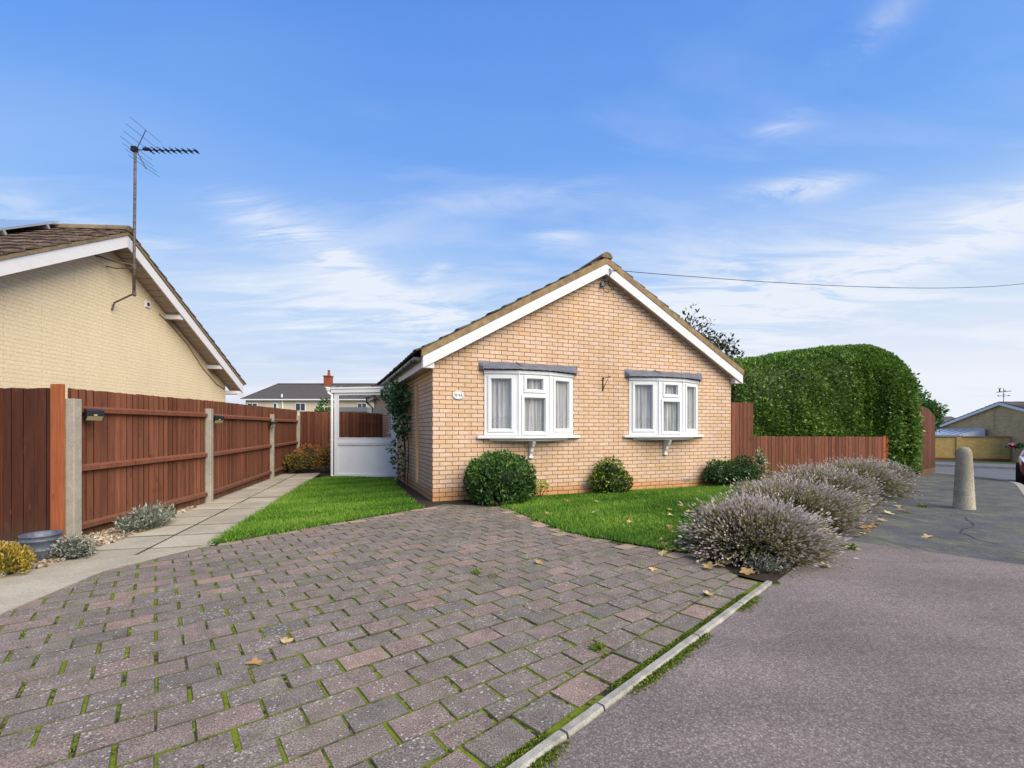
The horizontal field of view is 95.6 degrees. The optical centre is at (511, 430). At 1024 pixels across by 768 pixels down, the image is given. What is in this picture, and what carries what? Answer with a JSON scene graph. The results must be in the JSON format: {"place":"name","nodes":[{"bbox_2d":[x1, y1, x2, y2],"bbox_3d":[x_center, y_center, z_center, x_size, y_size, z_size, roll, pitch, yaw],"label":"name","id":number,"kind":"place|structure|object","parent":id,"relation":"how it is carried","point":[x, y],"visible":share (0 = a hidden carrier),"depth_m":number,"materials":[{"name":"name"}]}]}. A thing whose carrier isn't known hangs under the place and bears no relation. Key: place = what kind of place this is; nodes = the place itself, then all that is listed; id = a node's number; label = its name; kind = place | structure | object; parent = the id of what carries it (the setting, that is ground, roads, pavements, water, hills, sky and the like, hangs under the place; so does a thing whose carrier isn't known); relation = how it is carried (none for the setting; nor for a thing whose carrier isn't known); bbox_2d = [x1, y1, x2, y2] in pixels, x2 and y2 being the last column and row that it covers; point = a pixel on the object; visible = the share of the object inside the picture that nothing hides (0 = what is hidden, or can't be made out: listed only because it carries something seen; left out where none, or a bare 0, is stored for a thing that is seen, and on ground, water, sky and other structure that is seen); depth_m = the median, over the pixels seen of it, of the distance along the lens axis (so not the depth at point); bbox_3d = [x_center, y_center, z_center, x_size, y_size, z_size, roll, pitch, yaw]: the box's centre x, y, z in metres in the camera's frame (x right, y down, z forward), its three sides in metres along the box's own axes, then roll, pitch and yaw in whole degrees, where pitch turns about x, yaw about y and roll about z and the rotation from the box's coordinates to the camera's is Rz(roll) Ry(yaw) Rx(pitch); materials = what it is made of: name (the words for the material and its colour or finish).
{"place":"outdoors","nodes":[
{"label":"outdoors","id":0,"kind":"place"},
{"bbox_2d":[0,545,205,614],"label":"concrete strip","id":1,"kind":"object","parent":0,"point":[18,589],"visible":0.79,"depth_m":3.79,"materials":[{"name":"grey concrete"}]},
{"bbox_2d":[0,570,8,577],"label":"border stone","id":2,"kind":"object","parent":1,"relation":"on","point":[5,574],"visible":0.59,"depth_m":3.78,"materials":[{"name":"stone"}]},
{"bbox_2d":[41,473,319,567],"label":"path","id":3,"kind":"structure","parent":0,"point":[280,485],"depth_m":5.97,"materials":[{"name":"beige concrete"}]},
{"bbox_2d":[327,407,371,412],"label":"garden shed","id":4,"kind":"structure","parent":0,"point":[357,409],"depth_m":20.00,"materials":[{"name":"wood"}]},
{"bbox_2d":[0,504,761,767],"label":"driveway","id":5,"kind":"structure","parent":0,"point":[134,736],"depth_m":2.65,"materials":[{"name":"grey brick"}]},
{"bbox_2d":[245,657,264,665],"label":"fallen leaf","id":6,"kind":"object","parent":5,"relation":"on","point":[255,661],"visible":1,"depth_m":2.41,"materials":[{"name":"plant"}]},
{"bbox_2d":[278,637,292,644],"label":"fallen leaf","id":7,"kind":"object","parent":5,"relation":"on","point":[285,639],"visible":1,"depth_m":2.66,"materials":[{"name":"beige plant"}]},
{"bbox_2d":[18,506,780,767],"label":"moss","id":8,"kind":"object","parent":5,"relation":"on","point":[526,748],"visible":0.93,"depth_m":2.43,"materials":[{"name":"green plant"}]},
{"bbox_2d":[471,567,482,574],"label":"weed tuft","id":9,"kind":"object","parent":5,"relation":"on","point":[478,571],"visible":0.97,"depth_m":3.92,"materials":[{"name":"green plant"}]},
{"bbox_2d":[462,448,536,507],"bbox_3d":[-0.203,0.779,7.712,1.290,0.958,1.137,0,0,0],"label":"round shrub","id":10,"kind":"object","parent":5,"relation":"on","point":[500,478],"visible":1,"depth_m":7.42,"materials":[{"name":"green plant"}]},
{"bbox_2d":[588,639,608,653],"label":"weed tuft","id":11,"kind":"object","parent":5,"relation":"on","point":[595,646],"visible":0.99,"depth_m":2.55,"materials":[{"name":"green plant"}]},
{"bbox_2d":[658,548,667,555],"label":"fallen leaf","id":12,"kind":"object","parent":5,"relation":"on","point":[662,552],"visible":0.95,"depth_m":4.49,"materials":[{"name":"beige plant"}]},
{"bbox_2d":[703,561,715,568],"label":"fallen leaf","id":13,"kind":"object","parent":5,"relation":"on","point":[709,565],"visible":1,"depth_m":4.04,"materials":[{"name":"beige plant"}]},
{"bbox_2d":[722,559,731,566],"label":"fallen leaf","id":14,"kind":"object","parent":5,"relation":"on","point":[727,562],"visible":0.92,"depth_m":4.15,"materials":[{"name":"brown plant"}]},
{"bbox_2d":[0,0,1023,417],"label":"sky","id":15,"kind":"structure","parent":0,"point":[368,182],"materials":[{"name":"blue"}]},
{"bbox_2d":[287,468,915,582],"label":"garden ground","id":16,"kind":"structure","parent":0,"point":[293,471],"depth_m":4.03,"materials":[{"name":"soil"}]},
{"bbox_2d":[0,384,64,541],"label":"dark fence","id":17,"kind":"object","parent":16,"relation":"on","point":[32,459],"visible":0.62,"depth_m":4.93,"materials":[{"name":"brown wood"}]},
{"bbox_2d":[0,219,246,401],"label":"neighbour bungalow","id":18,"kind":"object","parent":16,"relation":"on","point":[63,287],"visible":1,"depth_m":9.59,"materials":[{"name":"beige brick"}]},
{"bbox_2d":[95,117,198,309],"bbox_3d":[-7.693,-4.510,9.954,1.932,3.849,0.840,0,0,0],"label":"television aerial","id":19,"kind":"object","parent":18,"relation":"attached to","point":[135,150],"visible":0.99,"depth_m":9.94,"materials":[{"name":"metal"}]},
{"bbox_2d":[65,388,299,539],"bbox_3d":[-5.582,0.294,9.791,0.382,1.832,9.774,0,0,-11],"label":"timber fence","id":20,"kind":"object","parent":16,"relation":"on","point":[127,452],"visible":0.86,"depth_m":6.50,"materials":[{"name":"wood"}]},
{"bbox_2d":[84,408,104,420],"bbox_3d":[-4.677,-0.175,5.203,0.074,0.134,0.160,0,0,28],"label":"solar lamp","id":21,"kind":"object","parent":20,"relation":"attached to","point":[93,414],"visible":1,"depth_m":5.18,"materials":[{"name":"black plastic"}]},
{"bbox_2d":[213,415,223,422],"bbox_3d":[-4.956,-0.185,7.845,0.074,0.134,0.160,0,0,24],"label":"solar lamp","id":22,"kind":"object","parent":20,"relation":"attached to","point":[218,418],"visible":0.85,"depth_m":7.82,"materials":[{"name":"black plastic"}]},
{"bbox_2d":[269,421,276,426],"bbox_3d":[-5.825,-0.150,11.327,0.074,0.134,0.160,0,0,20],"label":"solar lamp","id":23,"kind":"object","parent":20,"relation":"attached to","point":[272,423],"visible":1,"depth_m":11.29,"materials":[{"name":"black plastic"}]},
{"bbox_2d":[282,451,317,472],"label":"autumn shrub","id":24,"kind":"object","parent":16,"relation":"on","point":[298,461],"visible":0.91,"depth_m":12.77,"materials":[{"name":"yellow plant"}]},
{"bbox_2d":[292,443,321,470],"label":"red tipped shrub","id":25,"kind":"object","parent":16,"relation":"on","point":[309,451],"visible":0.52,"depth_m":13.64,"materials":[{"name":"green plant"}]},
{"bbox_2d":[211,490,420,543],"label":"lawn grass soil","id":26,"kind":"structure","parent":16,"relation":"on","point":[309,526],"depth_m":5.96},
{"bbox_2d":[207,475,423,544],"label":"lawn grass","id":27,"kind":"structure","parent":26,"relation":"on","point":[309,492],"depth_m":7.22,"materials":[{"name":"green plant"}]},
{"bbox_2d":[314,444,333,472],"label":"autumn shrub","id":28,"kind":"object","parent":16,"relation":"on","point":[324,456],"visible":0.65,"depth_m":12.91,"materials":[{"name":"orange plant"}]},
{"bbox_2d":[300,411,382,467],"bbox_3d":[-5.278,0.299,14.568,2.712,1.782,0.084,0,0,0],"label":"back fence","id":29,"kind":"object","parent":16,"relation":"on","point":[315,428],"visible":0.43,"depth_m":14.54,"materials":[{"name":"brown wood"}]},
{"bbox_2d":[325,385,396,476],"bbox_3d":[-3.608,0.032,13.020,1.945,2.364,2.691,0,0,10],"label":"glazed porch","id":30,"kind":"object","parent":16,"relation":"on","point":[363,457],"visible":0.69,"depth_m":11.81,"materials":[{"name":"white plastic"}]},
{"bbox_2d":[377,377,410,487],"bbox_3d":[-2.516,0.045,9.990,0.626,2.332,2.014,0,0,-22],"label":"climbing plant","id":31,"kind":"object","parent":16,"relation":"on","point":[397,392],"visible":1,"depth_m":9.78,"materials":[{"name":"green plant"}]},
{"bbox_2d":[506,730,566,767],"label":"edging stone","id":32,"kind":"object","parent":16,"relation":"on","point":[556,738],"visible":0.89,"depth_m":1.74,"materials":[{"name":"concrete"}]},
{"bbox_2d":[364,252,745,501],"bbox_3d":[-0.088,-1.104,13.639,7.356,4.629,10.444,0,0,-22],"label":"brick bungalow","id":33,"kind":"object","parent":16,"relation":"on","point":[525,374],"visible":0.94,"depth_m":8.89,"materials":[{"name":"beige brick"}]},
{"bbox_2d":[387,406,390,433],"bbox_3d":[-3.316,-0.365,12.672,0.130,0.950,0.660,0,0,-22],"label":"side window","id":34,"kind":"structure","parent":33,"relation":"in","point":[389,432],"depth_m":12.89,"materials":[{"name":"grey glass"}]},
{"bbox_2d":[415,386,417,481],"bbox_3d":[-1.853,0.080,9.019,0.055,1.860,0.090,0,0,-22],"label":"timber batten","id":35,"kind":"object","parent":33,"relation":"attached to","point":[416,433],"visible":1,"depth_m":8.99,"materials":[{"name":"brown wood"}]},
{"bbox_2d":[452,391,463,398],"bbox_3d":[-0.918,-0.600,7.964,0.210,0.150,0.019,0,0,-22],"label":"number plaque","id":36,"kind":"object","parent":33,"relation":"attached to","point":[457,394],"visible":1,"depth_m":7.96,"materials":[{"name":"white ceramic"}]},
{"bbox_2d":[476,360,579,457],"bbox_3d":[0.374,-0.361,8.372,2.075,1.742,0.332,0,0,-22],"label":"bow window","id":37,"kind":"structure","parent":33,"relation":"in","point":[516,393],"depth_m":8.26,"materials":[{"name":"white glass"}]},
{"bbox_2d":[602,376,609,390],"bbox_3d":[1.821,-0.895,8.943,0.024,0.271,0.260,0,0,-22],"label":"hanging bracket","id":38,"kind":"object","parent":33,"relation":"attached to","point":[603,378],"visible":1,"depth_m":9.05,"materials":[{"name":"black metal"}]},
{"bbox_2d":[622,369,703,454],"bbox_3d":[3.201,-0.361,9.517,2.075,1.742,0.337,0,0,-22],"label":"bow window","id":39,"kind":"structure","parent":33,"relation":"in","point":[652,410],"depth_m":9.38,"materials":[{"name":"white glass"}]},
{"bbox_2d":[600,268,1023,291],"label":"telephone cable","id":40,"kind":"object","parent":33,"relation":"attached to","point":[602,284],"visible":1,"depth_m":11.16,"materials":[{"name":"metal"}]},
{"bbox_2d":[559,703,603,738],"bbox_3d":[0.295,1.227,1.933,0.060,0.066,0.243,0,0,45],"label":"edging stone","id":41,"kind":"object","parent":16,"relation":"on","point":[581,721],"visible":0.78,"depth_m":1.92,"materials":[{"name":"concrete"}]},
{"bbox_2d":[504,485,725,551],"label":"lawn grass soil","id":42,"kind":"structure","parent":16,"relation":"on","point":[620,522],"depth_m":6.05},
{"bbox_2d":[535,479,551,497],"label":"shrub","id":43,"kind":"object","parent":42,"relation":"on","point":[540,486],"visible":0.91,"depth_m":8.20,"materials":[{"name":"yellow plant"}]},
{"bbox_2d":[586,455,633,493],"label":"bush","id":44,"kind":"object","parent":42,"relation":"on","point":[613,477],"visible":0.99,"depth_m":8.72,"materials":[{"name":"green plant"}]},
{"bbox_2d":[501,479,769,551],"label":"lawn grass","id":45,"kind":"structure","parent":42,"relation":"on","point":[605,522],"depth_m":6.77,"materials":[{"name":"green plant"}]},
{"bbox_2d":[703,454,760,485],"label":"dark bush","id":46,"kind":"object","parent":42,"relation":"on","point":[721,471],"visible":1,"depth_m":9.79,"materials":[{"name":"green plant"}]},
{"bbox_2d":[751,447,773,482],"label":"variegated shrub","id":47,"kind":"object","parent":42,"relation":"on","point":[759,459],"visible":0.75,"depth_m":10.39,"materials":[{"name":"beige plant"}]},
{"bbox_2d":[596,634,699,710],"bbox_3d":[0.729,1.227,2.370,0.965,0.066,0.062,0,0,-45],"label":"edging stone","id":48,"kind":"object","parent":16,"relation":"on","point":[609,700],"visible":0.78,"depth_m":2.27,"materials":[{"name":"concrete"}]},
{"bbox_2d":[693,602,742,636],"bbox_3d":[1.327,1.227,2.966,0.061,0.066,0.698,0,0,45],"label":"edging stone","id":49,"kind":"object","parent":16,"relation":"on","point":[712,624],"visible":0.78,"depth_m":2.93,"materials":[{"name":"concrete"}]},
{"bbox_2d":[739,567,754,574],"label":"fallen leaf","id":50,"kind":"object","parent":16,"relation":"on","point":[745,570],"visible":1,"depth_m":3.90,"materials":[{"name":"yellow plant"}]},
{"bbox_2d":[738,580,771,603],"bbox_3d":[1.810,1.227,3.450,0.062,0.066,0.648,0,0,45],"label":"edging stone","id":51,"kind":"object","parent":16,"relation":"on","point":[761,588],"visible":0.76,"depth_m":3.44,"materials":[{"name":"concrete"}]},
{"bbox_2d":[668,485,859,580],"bbox_3d":[2.506,0.910,4.742,2.186,0.636,1.702,0,0,-45],"label":"lavender bush","id":52,"kind":"object","parent":16,"relation":"on","point":[740,530],"visible":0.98,"depth_m":4.30,"materials":[{"name":"purple plant"}]},
{"bbox_2d":[743,552,790,573],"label":"lavender","id":53,"kind":"object","parent":16,"relation":"on","point":[773,564],"visible":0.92,"depth_m":3.93,"materials":[{"name":"plant"}]},
{"bbox_2d":[716,470,881,534],"bbox_3d":[3.711,0.866,6.041,2.480,0.712,1.701,0,0,-45],"label":"lavender bush","id":54,"kind":"object","parent":16,"relation":"on","point":[843,507],"visible":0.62,"depth_m":5.57,"materials":[{"name":"purple plant"}]},
{"bbox_2d":[731,402,888,479],"bbox_3d":[7.359,0.275,11.622,5.434,1.870,0.105,0,0,-15],"label":"fence","id":55,"kind":"object","parent":16,"relation":"on","point":[788,450],"visible":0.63,"depth_m":11.47,"materials":[{"name":"brown wood"}]},
{"bbox_2d":[752,459,898,512],"bbox_3d":[5.057,0.836,7.657,2.157,0.771,3.114,0,0,45],"label":"lavender bush","id":56,"kind":"object","parent":16,"relation":"on","point":[801,471],"visible":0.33,"depth_m":7.22,"materials":[{"name":"purple plant"}]},
{"bbox_2d":[731,343,925,474],"bbox_3d":[7.940,-0.601,12.933,6.519,3.726,2.519,0,0,-11],"label":"clipped hedge","id":57,"kind":"object","parent":16,"relation":"on","point":[857,390],"visible":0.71,"depth_m":12.25,"materials":[{"name":"green plant"}]},
{"bbox_2d":[815,453,926,500],"bbox_3d":[6.569,0.822,8.992,2.968,0.812,2.168,0,0,-45],"label":"lavender bush","id":58,"kind":"object","parent":16,"relation":"on","point":[890,484],"visible":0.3,"depth_m":8.45,"materials":[{"name":"plant"}]},
{"bbox_2d":[842,457,919,489],"bbox_3d":[7.918,0.875,10.214,2.271,0.691,1.596,0,0,-45],"label":"lavender bush","id":59,"kind":"object","parent":16,"relation":"on","point":[908,474],"visible":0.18,"depth_m":9.80,"materials":[{"name":"plant"}]},
{"label":"gravel bed","id":60,"kind":"structure","parent":16,"relation":"on","visible":0},
{"bbox_2d":[2,505,196,571],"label":"gravel","id":61,"kind":"structure","parent":60,"relation":"on","point":[108,536],"depth_m":5.09,"materials":[{"name":"beige gravel"}]},
{"bbox_2d":[0,540,37,576],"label":"golden shrub","id":62,"kind":"object","parent":61,"relation":"on","point":[13,558],"visible":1,"depth_m":3.84,"materials":[{"name":"yellow plant"}]},
{"bbox_2d":[18,530,62,560],"bbox_3d":[-4.360,1.084,4.300,0.298,0.252,0.298,0,0,0],"label":"metal pot","id":63,"kind":"object","parent":61,"relation":"on","point":[38,542],"visible":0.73,"depth_m":4.23,"materials":[{"name":"metal"}]},
{"bbox_2d":[45,532,98,561],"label":"silver shrub","id":64,"kind":"object","parent":61,"relation":"on","point":[73,548],"visible":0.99,"depth_m":4.31,"materials":[{"name":"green plant"}]},
{"bbox_2d":[112,499,179,533],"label":"lavender plant","id":65,"kind":"object","parent":61,"relation":"on","point":[150,517],"visible":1,"depth_m":5.54,"materials":[{"name":"grey plant"}]},
{"bbox_2d":[534,539,1023,767],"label":"tarmac apron","id":66,"kind":"object","parent":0,"point":[880,656],"visible":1,"depth_m":2.23,"materials":[{"name":"grey asphalt"}]},
{"bbox_2d":[839,543,860,550],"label":"weed tuft","id":67,"kind":"object","parent":66,"relation":"on","point":[852,546],"visible":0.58,"depth_m":4.69,"materials":[{"name":"green plant"}]},
{"bbox_2d":[834,473,1023,564],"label":"pavement","id":68,"kind":"structure","parent":0,"point":[996,516],"depth_m":6.08,"materials":[{"name":"grey asphalt"}]},
{"bbox_2d":[917,503,930,507],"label":"weed tuft","id":69,"kind":"object","parent":68,"relation":"on","point":[923,505],"visible":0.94,"depth_m":7.25,"materials":[{"name":"green plant"}]},
{"bbox_2d":[916,406,934,475],"bbox_3d":[12.336,0.357,13.829,3.519,2.142,0.029,0,0,-42],"label":"pavement fence","id":70,"kind":"object","parent":68,"relation":"on","point":[928,456],"visible":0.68,"depth_m":14.04,"materials":[{"name":"brown wood"}]},
{"bbox_2d":[952,447,975,509],"bbox_3d":[6.980,0.759,7.170,0.272,1.002,0.272,0,0,0],"label":"bollard","id":71,"kind":"object","parent":68,"relation":"on","point":[964,493],"visible":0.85,"depth_m":7.09,"materials":[{"name":"concrete"}]},
{"bbox_2d":[960,517,996,543],"bbox_3d":[5.633,1.208,5.754,0.248,0.001,1.914,0,0,37],"label":"pavement crack","id":72,"kind":"object","parent":68,"relation":"on","point":[970,527],"visible":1,"depth_m":5.58,"materials":[{"name":"black asphalt"}]},
{"bbox_2d":[935,466,1015,481],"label":"road","id":73,"kind":"structure","parent":0,"point":[1007,474],"depth_m":18.38,"materials":[{"name":"grey asphalt"}]},
{"bbox_2d":[935,472,1023,494],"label":"kerb","id":74,"kind":"structure","parent":73,"relation":"on","point":[1020,486],"depth_m":10.99,"materials":[{"name":"concrete"}]},
{"bbox_2d":[1007,443,1023,484],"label":"parked car","id":75,"kind":"object","parent":73,"relation":"on","point":[1020,470],"visible":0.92,"depth_m":11.52,"materials":[{"name":"red paint"}]},
{"bbox_2d":[935,461,1015,466],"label":"footpath","id":76,"kind":"structure","parent":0,"point":[992,464],"depth_m":25.62,"materials":[{"name":"concrete"}]},
{"bbox_2d":[935,460,1015,463],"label":"verge","id":77,"kind":"structure","parent":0,"point":[999,462],"depth_m":30.52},
{"bbox_2d":[935,436,1010,461],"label":"garden wall","id":78,"kind":"structure","parent":77,"relation":"on","point":[987,448],"depth_m":34.07,"materials":[{"name":"yellow brick"}]},
{"bbox_2d":[935,401,1023,461],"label":"bungalow","id":79,"kind":"object","parent":77,"relation":"on","point":[1003,418],"visible":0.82,"depth_m":34.58,"materials":[{"name":"brick"}]},
{"bbox_2d":[996,388,1009,400],"bbox_3d":[36.108,-2.586,34.093,0.801,1.091,0.608,0,0,42],"label":"tv aerial","id":80,"kind":"object","parent":79,"relation":"on","point":[1003,391],"visible":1,"depth_m":34.09,"materials":[{"name":"black metal"}]},
{"bbox_2d":[1003,442,1023,448],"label":"bush","id":81,"kind":"object","parent":77,"relation":"on","point":[1019,444],"visible":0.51,"depth_m":32.12,"materials":[{"name":"green plant"}]},
{"bbox_3d":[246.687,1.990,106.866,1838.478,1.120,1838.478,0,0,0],"label":"ground","id":82,"kind":"structure","parent":0,"visible":0},
{"bbox_2d":[240,370,375,415],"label":"semi detached house","id":83,"kind":"structure","parent":82,"relation":"on","point":[298,397],"depth_m":57.10,"materials":[{"name":"beige brick"}]},
{"bbox_2d":[295,403,305,410],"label":"window","id":84,"kind":"structure","parent":83,"relation":"in","point":[298,406],"depth_m":56.92,"materials":[{"name":"white plastic"}]},
{"bbox_2d":[357,403,366,406],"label":"window","id":85,"kind":"structure","parent":83,"relation":"in","point":[358,404],"depth_m":56.92,"materials":[{"name":"white plastic"}]},
{"bbox_2d":[314,397,339,411],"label":"bush","id":86,"kind":"object","parent":82,"relation":"on","point":[320,409],"visible":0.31,"depth_m":18.13,"materials":[{"name":"green plant"}]},
{"bbox_2d":[682,304,743,357],"bbox_3d":[6.290,-1.448,16.167,3.359,5.975,3.382,0,0,0],"label":"garden tree","id":87,"kind":"object","parent":82,"relation":"on","point":[724,346],"visible":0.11,"depth_m":15.67,"materials":[{"name":"green plant"}]},
{"bbox_2d":[916,383,949,432],"bbox_3d":[18.594,-0.177,21.509,2.539,4.239,2.553,0,0,-44],"label":"conifer tree","id":88,"kind":"object","parent":82,"relation":"on","point":[928,405],"visible":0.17,"depth_m":20.81,"materials":[{"name":"green plant"}]},
{"bbox_2d":[931,403,954,423],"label":"distant house","id":89,"kind":"structure","parent":82,"relation":"on","point":[947,418],"depth_m":67.89,"materials":[{"name":"brick"}]},
{"bbox_2d":[935,464,1015,469],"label":"kerb","id":90,"kind":"structure","parent":82,"relation":"on","point":[980,466],"depth_m":22.78,"materials":[{"name":"concrete"}]}
]}

